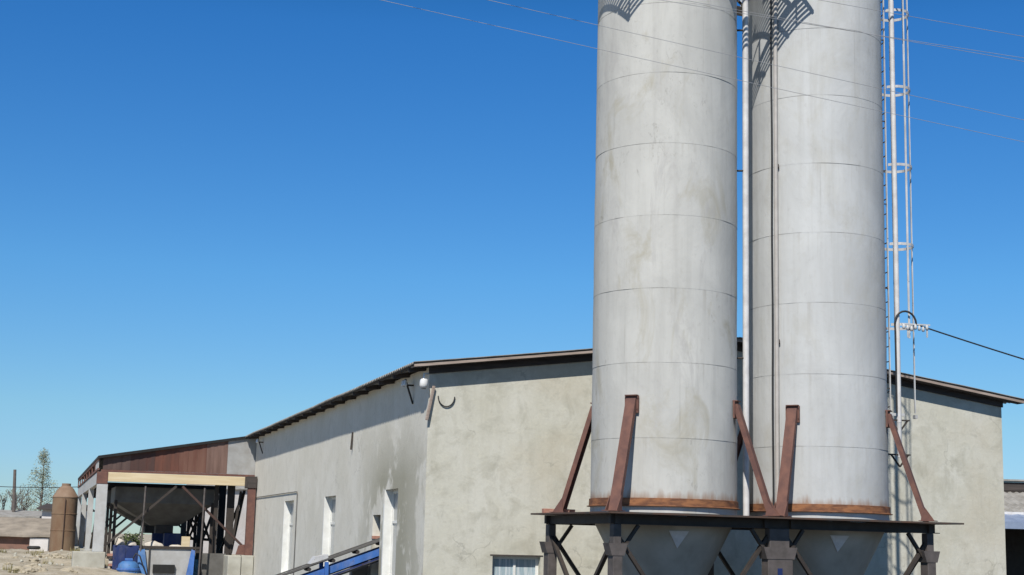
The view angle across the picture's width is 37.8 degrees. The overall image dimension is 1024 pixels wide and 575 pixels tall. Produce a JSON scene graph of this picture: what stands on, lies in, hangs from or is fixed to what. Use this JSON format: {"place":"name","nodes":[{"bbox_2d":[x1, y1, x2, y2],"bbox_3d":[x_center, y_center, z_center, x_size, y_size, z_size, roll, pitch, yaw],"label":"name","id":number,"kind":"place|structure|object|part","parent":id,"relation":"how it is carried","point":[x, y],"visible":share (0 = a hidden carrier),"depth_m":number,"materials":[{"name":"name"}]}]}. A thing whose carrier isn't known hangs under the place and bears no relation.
{"place":"outdoors","nodes":[
{"label":"outdoors","id":0,"kind":"place"},
{"bbox_2d":[37,504,94,529],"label":"whitewashed house","id":1,"kind":"structure","parent":0,"point":[46,509],"depth_m":93.21,"materials":[{"name":"white paint"}]},
{"bbox_2d":[0,533,234,574],"bbox_3d":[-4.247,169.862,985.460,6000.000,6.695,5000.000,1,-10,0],"label":"ground","id":2,"kind":"structure","parent":0,"point":[53,568],"depth_m":59.77,"materials":[{"name":"beige soil"}]},
{"bbox_2d":[12,470,15,511],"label":"wooden pole","id":3,"kind":"object","parent":2,"relation":"on","point":[14,493],"visible":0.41,"depth_m":98.92,"materials":[{"name":"wood"}]},
{"bbox_2d":[7,566,22,572],"bbox_3d":[-16.638,9.430,50.001,0.472,0.316,0.597,0,-10,10],"label":"grass tuft","id":4,"kind":"object","parent":2,"relation":"on","point":[10,570],"visible":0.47,"depth_m":49.92,"materials":[{"name":"plant"}]},
{"bbox_2d":[0,485,31,509],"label":"bare tree","id":5,"kind":"object","parent":2,"relation":"on","point":[4,501],"visible":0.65,"depth_m":104.61,"materials":[{"name":"grey plant"}]},
{"bbox_2d":[0,482,36,509],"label":"bare tree","id":6,"kind":"object","parent":2,"relation":"on","point":[27,499],"visible":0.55,"depth_m":110.17,"materials":[{"name":"grey plant"}]},
{"bbox_2d":[12,566,25,570],"bbox_3d":[-17.331,9.933,52.416,0.644,0.333,0.646,1,-10,0],"label":"clod","id":7,"kind":"object","parent":2,"relation":"on","point":[20,568],"visible":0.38,"depth_m":52.33,"materials":[{"name":"beige soil"}]},
{"bbox_2d":[0,510,41,517],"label":"building","id":8,"kind":"structure","parent":2,"relation":"on","point":[21,514],"depth_m":97.76,"materials":[{"name":"stone"}]},
{"bbox_2d":[10,492,33,510],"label":"bare tree","id":9,"kind":"object","parent":2,"relation":"on","point":[23,502],"visible":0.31,"depth_m":116.36,"materials":[{"name":"grey plant"}]},
{"bbox_2d":[24,567,37,571],"bbox_3d":[-16.835,9.926,52.287,0.471,0.261,0.453,1,-10,0],"label":"clod","id":10,"kind":"object","parent":2,"relation":"on","point":[30,569],"visible":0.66,"depth_m":52.17,"materials":[{"name":"beige stone"}]},
{"bbox_2d":[24,562,40,568],"bbox_3d":[-17.700,10.383,55.287,0.715,0.432,0.670,1,-10,0],"label":"clod","id":11,"kind":"object","parent":2,"relation":"on","point":[34,565],"visible":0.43,"depth_m":55.12,"materials":[{"name":"beige soil"}]},
{"bbox_2d":[28,558,39,562],"bbox_3d":[-19.162,10.960,59.875,0.467,0.230,0.520,1,-10,0],"label":"clod","id":12,"kind":"object","parent":2,"relation":"on","point":[34,560],"visible":0.78,"depth_m":59.77,"materials":[{"name":"beige soil"}]},
{"bbox_2d":[27,546,40,548],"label":"old tyre","id":13,"kind":"object","parent":2,"relation":"on","point":[33,547],"visible":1,"depth_m":78.93,"materials":[{"name":"rubber"}]},
{"bbox_2d":[16,448,57,510],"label":"young tree","id":14,"kind":"object","parent":2,"relation":"on","point":[41,473],"visible":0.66,"depth_m":118.82,"materials":[{"name":"green plant"}]},
{"bbox_2d":[29,538,49,550],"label":"white board","id":15,"kind":"object","parent":2,"relation":"on","point":[43,543],"visible":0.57,"depth_m":80.82,"materials":[{"name":"white paint"}]},
{"bbox_2d":[37,567,46,571],"bbox_3d":[-16.646,10.028,52.806,0.502,0.310,0.453,1,-10,0],"label":"clod","id":16,"kind":"object","parent":2,"relation":"on","point":[40,569],"visible":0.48,"depth_m":52.73,"materials":[{"name":"beige stone"}]},
{"bbox_2d":[0,517,84,549],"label":"outbuilding","id":17,"kind":"structure","parent":2,"relation":"on","point":[17,533],"depth_m":81.60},
{"bbox_2d":[48,553,64,558],"bbox_3d":[-19.164,11.396,62.940,0.696,0.416,0.667,1,-10,0],"label":"clod","id":18,"kind":"object","parent":2,"relation":"on","point":[53,556],"visible":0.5,"depth_m":62.73,"materials":[{"name":"beige soil"}]},
{"bbox_2d":[49,483,78,551],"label":"rusty tank","id":19,"kind":"object","parent":2,"relation":"on","point":[64,516],"visible":0.95,"depth_m":74.55,"materials":[{"name":"metal"}]},
{"bbox_2d":[59,567,77,572],"bbox_3d":[-16.150,10.345,54.325,0.647,0.361,0.581,7,-11,-28],"label":"clod","id":20,"kind":"object","parent":2,"relation":"on","point":[69,569],"visible":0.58,"depth_m":54.17,"materials":[{"name":"beige stone"}]},
{"bbox_2d":[74,546,91,550],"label":"side plinth","id":21,"kind":"structure","parent":2,"relation":"on","point":[76,547],"depth_m":74.58,"materials":[{"name":"concrete"}]},
{"bbox_2d":[71,551,105,567],"bbox_3d":[-16.848,10.824,59.420,1.240,0.645,1.230,4,-10,-17],"label":"concrete block","id":22,"kind":"object","parent":2,"relation":"on","point":[91,559],"depth_m":58.86,"materials":[{"name":"grey concrete"}]},
{"bbox_2d":[111,545,138,569],"bbox_3d":[-15.437,11.184,59.555,1.000,1.800,0.620,4,-10,-17],"label":"control cabinet","id":23,"kind":"object","parent":2,"relation":"on","point":[121,553],"visible":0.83,"depth_m":59.34,"materials":[{"name":"blue paint"}]},
{"bbox_3d":[-15.345,11.089,59.281,0.860,1.500,0.020,4,-10,-17],"label":"door","id":24,"kind":"part","parent":23,"relation":"part of","materials":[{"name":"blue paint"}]},
{"bbox_2d":[116,558,139,573],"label":"electric motor","id":25,"kind":"object","parent":2,"relation":"on","point":[129,565],"visible":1,"depth_m":58.60,"materials":[{"name":"blue paint"}]},
{"bbox_2d":[133,553,146,574],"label":"hose","id":26,"kind":"object","parent":25,"relation":"attached to","point":[141,562],"visible":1,"depth_m":58.88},
{"bbox_2d":[120,532,143,546],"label":"shrub","id":27,"kind":"object","parent":2,"relation":"on","point":[136,539],"visible":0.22,"depth_m":95.30,"materials":[{"name":"green plant"}]},
{"bbox_2d":[140,486,146,551],"bbox_3d":[-14.743,10.100,59.496,0.109,4.354,0.258,1,-10,5],"label":"guide pole","id":28,"kind":"object","parent":2,"relation":"on","point":[143,518],"visible":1,"depth_m":59.59,"materials":[{"name":"grey metal"}]},
{"bbox_2d":[115,515,143,544],"bbox_3d":[-15.211,9.642,59.392,1.067,1.210,0.122,3,-10,-9],"label":"cable","id":29,"kind":"object","parent":28,"relation":"hanging from","point":[136,536],"visible":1,"depth_m":59.41,"materials":[{"name":"black rubber"}]},
{"bbox_2d":[104,490,196,568],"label":"aggregate hopper","id":30,"kind":"object","parent":2,"relation":"on","point":[158,537],"visible":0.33,"depth_m":67.97,"materials":[{"name":"grey metal"}]},
{"bbox_2d":[106,486,214,574],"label":"aggregate hopper","id":31,"kind":"object","parent":2,"relation":"on","point":[174,507],"visible":0.69,"depth_m":61.89,"materials":[{"name":"grey metal"}]},
{"bbox_2d":[75,436,259,559],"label":"batching shed","id":32,"kind":"structure","parent":2,"relation":"on","point":[223,460],"depth_m":61.09,"materials":[{"name":"orange metal"}]},
{"bbox_2d":[0,486,59,487],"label":"wire","id":33,"kind":"object","parent":32,"relation":"attached to","point":[33,487],"visible":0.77,"depth_m":90.20,"materials":[{"name":"black metal"}]},
{"bbox_2d":[138,546,199,574],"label":"skip loader","id":34,"kind":"object","parent":2,"relation":"on","point":[166,560],"visible":1,"depth_m":59.63,"materials":[{"name":"blue paint"}]},
{"bbox_2d":[198,488,205,574],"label":"guide pole","id":35,"kind":"object","parent":2,"relation":"on","point":[201,531],"visible":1,"depth_m":60.18,"materials":[{"name":"metal"}]},
{"bbox_2d":[201,553,225,574],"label":"concrete block","id":36,"kind":"structure","parent":2,"relation":"on","point":[211,563],"depth_m":60.77,"materials":[{"name":"grey concrete"}]},
{"bbox_2d":[186,484,246,553],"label":"pale warehouse","id":37,"kind":"structure","parent":2,"relation":"on","point":[240,535],"depth_m":116.83,"materials":[{"name":"concrete"}]},
{"bbox_2d":[223,555,240,574],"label":"concrete block","id":38,"kind":"object","parent":2,"relation":"on","point":[231,564],"depth_m":59.68,"materials":[{"name":"grey concrete"}]},
{"bbox_2d":[239,555,253,574],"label":"concrete block","id":39,"kind":"object","parent":2,"relation":"on","point":[247,561],"depth_m":59.82,"materials":[{"name":"grey concrete"}]},
{"bbox_2d":[276,538,379,574],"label":"belt conveyor","id":40,"kind":"object","parent":2,"relation":"on","point":[327,568],"visible":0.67,"depth_m":38.56,"materials":[{"name":"blue metal"}]},
{"bbox_2d":[349,561,367,574],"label":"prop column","id":41,"kind":"structure","parent":2,"relation":"on","point":[362,571],"depth_m":39.41,"materials":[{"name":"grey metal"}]},
{"bbox_2d":[246,337,1023,574],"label":"plastered hall","id":42,"kind":"structure","parent":2,"relation":"on","point":[472,477],"depth_m":37.80,"materials":[{"name":"paint"}]},
{"bbox_2d":[256,438,262,453],"bbox_3d":[-10.107,6.345,59.851,0.304,0.613,0.320,4,-10,-17],"label":"insulator bracket","id":43,"kind":"object","parent":42,"relation":"attached to","point":[258,441],"visible":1,"depth_m":59.82,"materials":[{"name":"metal"}]},
{"bbox_2d":[255,491,297,574],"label":"conduit","id":44,"kind":"object","parent":42,"relation":"attached to","point":[295,519],"visible":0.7,"depth_m":51.03,"materials":[{"name":"grey metal"}]},
{"bbox_2d":[280,501,293,574],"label":"window","id":45,"kind":"structure","parent":42,"relation":"in","point":[288,505],"depth_m":53.50,"materials":[{"name":"white paint"}]},
{"bbox_2d":[321,496,335,574],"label":"window","id":46,"kind":"structure","parent":42,"relation":"in","point":[328,529],"depth_m":46.22,"materials":[{"name":"white paint"}]},
{"bbox_2d":[350,432,353,449],"bbox_3d":[-4.597,4.405,42.896,0.080,0.503,0.040,4,-10,-17],"label":"iron strap","id":47,"kind":"object","parent":42,"relation":"attached to","point":[351,441],"visible":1,"depth_m":42.88,"materials":[{"name":"metal"}]},
{"bbox_2d":[381,490,397,574],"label":"window","id":48,"kind":"structure","parent":42,"relation":"in","point":[389,529],"depth_m":38.30,"materials":[{"name":"white paint"}]},
{"bbox_2d":[401,379,413,403],"bbox_3d":[-2.534,2.527,36.334,0.304,0.613,0.320,4,-10,-17],"label":"insulator bracket","id":49,"kind":"object","parent":42,"relation":"attached to","point":[404,383],"visible":1,"depth_m":36.31,"materials":[{"name":"metal"}]},
{"bbox_2d":[419,373,428,389],"bbox_3d":[-2.047,2.177,34.848,0.199,0.414,0.277,0,-10,7],"label":"wall lamp","id":50,"kind":"object","parent":42,"relation":"attached to","point":[423,385],"visible":1,"depth_m":34.73,"materials":[{"name":"white plastic"}]},
{"bbox_2d":[425,386,434,419],"bbox_3d":[-1.905,2.689,34.815,0.214,0.810,0.060,7,-11,-31],"label":"wooden batten","id":51,"kind":"object","parent":42,"relation":"attached to","point":[430,403],"visible":1,"depth_m":34.79,"materials":[{"name":"wood"}]},
{"bbox_2d":[438,396,454,406],"bbox_3d":[-1.538,2.674,34.989,0.428,0.256,0.024,4,-10,-17],"label":"hanging cable","id":52,"kind":"object","parent":42,"relation":"hanging from","point":[446,406],"visible":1,"depth_m":34.96,"materials":[{"name":"black rubber"}]},
{"bbox_2d":[490,554,542,574],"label":"window","id":53,"kind":"structure","parent":42,"relation":"in","point":[501,564],"depth_m":35.10,"materials":[{"name":"white paint"}]},
{"bbox_2d":[531,511,963,574],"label":"silo support frame","id":54,"kind":"object","parent":2,"relation":"on","point":[776,551],"visible":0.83,"depth_m":29.62,"materials":[{"name":"metal"}]},
{"bbox_2d":[542,508,553,512],"bbox_3d":[0.764,4.739,31.684,0.240,0.099,0.120,5,-10,-20],"label":"brick","id":55,"kind":"object","parent":54,"relation":"on","point":[544,510],"visible":0.66,"depth_m":31.62,"materials":[{"name":"red brick"}]},
{"bbox_2d":[551,0,781,574],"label":"cement silo","id":56,"kind":"object","parent":54,"relation":"on","point":[665,414],"visible":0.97,"depth_m":30.28,"materials":[{"name":"paint"}]},
{"bbox_2d":[737,0,741,15],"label":"top walkway","id":57,"kind":"structure","parent":56,"relation":"attached to","point":[739,8],"depth_m":35.10,"materials":[{"name":"metal"}]},
{"bbox_2d":[737,0,748,515],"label":"filling pipe","id":58,"kind":"object","parent":56,"relation":"attached to","point":[745,126],"visible":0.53,"depth_m":31.57,"materials":[{"name":"grey metal"}]},
{"bbox_2d":[737,0,937,574],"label":"cement silo","id":59,"kind":"object","parent":54,"relation":"on","point":[836,420],"visible":0.87,"depth_m":31.60,"materials":[{"name":"grey paint"}]},
{"bbox_2d":[773,0,779,500],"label":"vent pipe","id":60,"kind":"object","parent":59,"relation":"attached to","point":[777,339],"visible":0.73,"depth_m":31.69,"materials":[{"name":"grey metal"}]},
{"bbox_2d":[770,0,773,504],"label":"cable","id":61,"kind":"object","parent":60,"relation":"attached to","point":[771,236],"visible":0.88,"depth_m":31.83,"materials":[{"name":"grey metal"}]},
{"bbox_2d":[881,0,917,418],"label":"caged ladder","id":62,"kind":"object","parent":59,"relation":"attached to","point":[906,170],"visible":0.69,"depth_m":33.38,"materials":[{"name":"metal"}]},
{"bbox_2d":[894,310,916,412],"bbox_3d":[8.556,1.606,32.434,0.543,2.252,0.043,3,-10,-10],"label":"cable loop","id":63,"kind":"object","parent":62,"relation":"hanging from","point":[906,311],"visible":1,"depth_m":32.41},
{"bbox_2d":[901,323,929,337],"bbox_3d":[8.813,0.944,32.572,0.660,0.315,0.070,3,-10,-10],"label":"insulator rack","id":64,"kind":"object","parent":62,"relation":"attached to","point":[915,327],"visible":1,"depth_m":32.57,"materials":[{"name":"metal"}]},
{"bbox_2d":[888,0,910,466],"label":"riser pipe","id":65,"kind":"object","parent":59,"relation":"attached to","point":[899,420],"visible":0.77,"depth_m":32.96,"materials":[{"name":"grey metal"}]},
{"bbox_2d":[1004,479,1023,574],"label":"open garage","id":66,"kind":"structure","parent":2,"relation":"on","point":[1014,511],"depth_m":52.21,"materials":[{"name":"metal"}]},
{"bbox_3d":[22.668,7.165,35.144,1.000,6.400,0.247,1,-10,0],"label":"cable pole","id":67,"kind":"object","parent":2,"relation":"on","visible":0},
{"bbox_2d":[917,325,1023,359],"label":"service cable","id":68,"kind":"object","parent":67,"relation":"attached to","point":[972,342],"visible":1,"depth_m":32.88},
{"bbox_2d":[181,536,189,546],"bbox_3d":[-13.292,10.409,60.839,0.330,0.535,0.240,4,-10,-17],"label":"timber block","id":69,"kind":"object","parent":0,"point":[185,541],"depth_m":60.74,"materials":[{"name":"beige wood"}]},
{"bbox_2d":[0,0,1023,533],"label":"sky","id":70,"kind":"structure","parent":0,"point":[220,219],"materials":[{"name":"blue"}]},
{"bbox_2d":[382,0,1022,141],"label":"overhead wire","id":71,"kind":"object","parent":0,"point":[699,71],"visible":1,"depth_m":14.73,"materials":[{"name":"metal"}]},
{"bbox_2d":[489,0,1022,119],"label":"overhead wire","id":72,"kind":"object","parent":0,"point":[754,60],"visible":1,"depth_m":14.77,"materials":[{"name":"metal"}]},
{"bbox_2d":[662,0,1021,57],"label":"overhead wire","id":73,"kind":"object","parent":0,"point":[840,29],"visible":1,"depth_m":14.76,"materials":[{"name":"metal"}]},
{"bbox_2d":[685,0,1023,61],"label":"overhead wire","id":74,"kind":"object","parent":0,"point":[854,31],"visible":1,"depth_m":14.79,"materials":[{"name":"metal"}]},
{"bbox_2d":[821,0,1023,36],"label":"overhead wire","id":75,"kind":"object","parent":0,"point":[922,18],"visible":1,"depth_m":14.83,"materials":[{"name":"metal"}]},
{"bbox_3d":[-14.361,10.648,60.451,3.400,0.110,0.250,4,-10,-17],"label":"ledge","id":76,"kind":"object","parent":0,"visible":0},
{"bbox_2d":[116,538,125,544],"bbox_3d":[-15.723,10.280,60.045,0.400,0.454,0.301,4,-10,-17],"label":"sack","id":77,"kind":"object","parent":76,"relation":"on","point":[120,541],"visible":0.53,"depth_m":59.95,"materials":[{"name":"white fabric"}]},
{"bbox_2d":[126,541,136,544],"bbox_3d":[-15.328,10.365,60.162,0.442,0.339,0.316,4,-10,-17],"label":"sack","id":78,"kind":"object","parent":76,"relation":"on","point":[131,543],"visible":0.57,"depth_m":60.08,"materials":[{"name":"white fabric"}]},
{"bbox_2d":[144,541,163,545],"bbox_3d":[-14.468,10.418,60.418,0.784,0.364,0.345,4,-10,-17],"label":"sack","id":79,"kind":"object","parent":76,"relation":"on","point":[153,543],"visible":0.48,"depth_m":60.31,"materials":[{"name":"white fabric"}]}
]}

